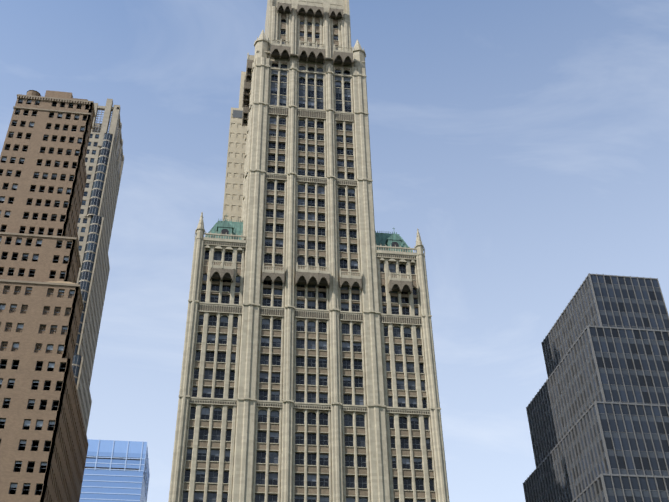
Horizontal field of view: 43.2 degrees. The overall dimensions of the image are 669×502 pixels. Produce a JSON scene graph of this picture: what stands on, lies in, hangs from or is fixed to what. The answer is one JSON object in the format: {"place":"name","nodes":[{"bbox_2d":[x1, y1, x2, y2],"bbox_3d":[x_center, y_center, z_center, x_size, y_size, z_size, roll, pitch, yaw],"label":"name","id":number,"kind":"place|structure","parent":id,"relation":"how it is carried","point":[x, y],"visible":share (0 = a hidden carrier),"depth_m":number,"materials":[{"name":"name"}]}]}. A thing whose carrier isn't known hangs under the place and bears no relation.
{"place":"outdoors","nodes":[
{"label":"outdoors","id":0,"kind":"place"},
{"bbox_2d":[0,0,668,501],"label":"sky","id":1,"kind":"structure","parent":0,"point":[525,143],"materials":[{"name":"blue"}]},
{"label":"paving","id":2,"kind":"structure","parent":0,"visible":0},
{"bbox_2d":[0,90,94,501],"bbox_3d":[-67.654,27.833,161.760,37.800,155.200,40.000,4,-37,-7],"label":"skyscraper","id":3,"kind":"structure","parent":2,"relation":"on","point":[44,444],"depth_m":157.75,"materials":[{"name":"brown brick"}]},
{"bbox_2d":[72,98,123,433],"bbox_3d":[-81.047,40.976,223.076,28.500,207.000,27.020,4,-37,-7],"label":"skyscraper","id":4,"kind":"structure","parent":2,"relation":"on","point":[104,160],"depth_m":249.32,"materials":[{"name":"grey concrete"}]},
{"bbox_2d":[79,439,149,501],"bbox_3d":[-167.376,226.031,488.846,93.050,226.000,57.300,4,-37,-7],"label":"glass building","id":5,"kind":"structure","parent":2,"relation":"on","point":[116,471],"depth_m":525.41,"materials":[{"name":"blue glass"}]},
{"bbox_2d":[168,0,449,501],"bbox_3d":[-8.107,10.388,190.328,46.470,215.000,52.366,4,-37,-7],"label":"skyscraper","id":6,"kind":"structure","parent":2,"relation":"on","point":[308,372],"depth_m":159.29,"materials":[{"name":"beige stone"}]},
{"bbox_2d":[222,71,246,221],"bbox_3d":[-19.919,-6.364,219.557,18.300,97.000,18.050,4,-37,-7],"label":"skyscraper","id":7,"kind":"structure","parent":6,"relation":"attached to","point":[232,205],"depth_m":219.12,"materials":[{"name":"beige stone"}]},
{"bbox_2d":[523,273,668,501],"bbox_3d":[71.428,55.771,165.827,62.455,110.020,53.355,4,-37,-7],"label":"office building","id":8,"kind":"structure","parent":2,"relation":"on","point":[597,408],"depth_m":170.57,"materials":[{"name":"glass"}]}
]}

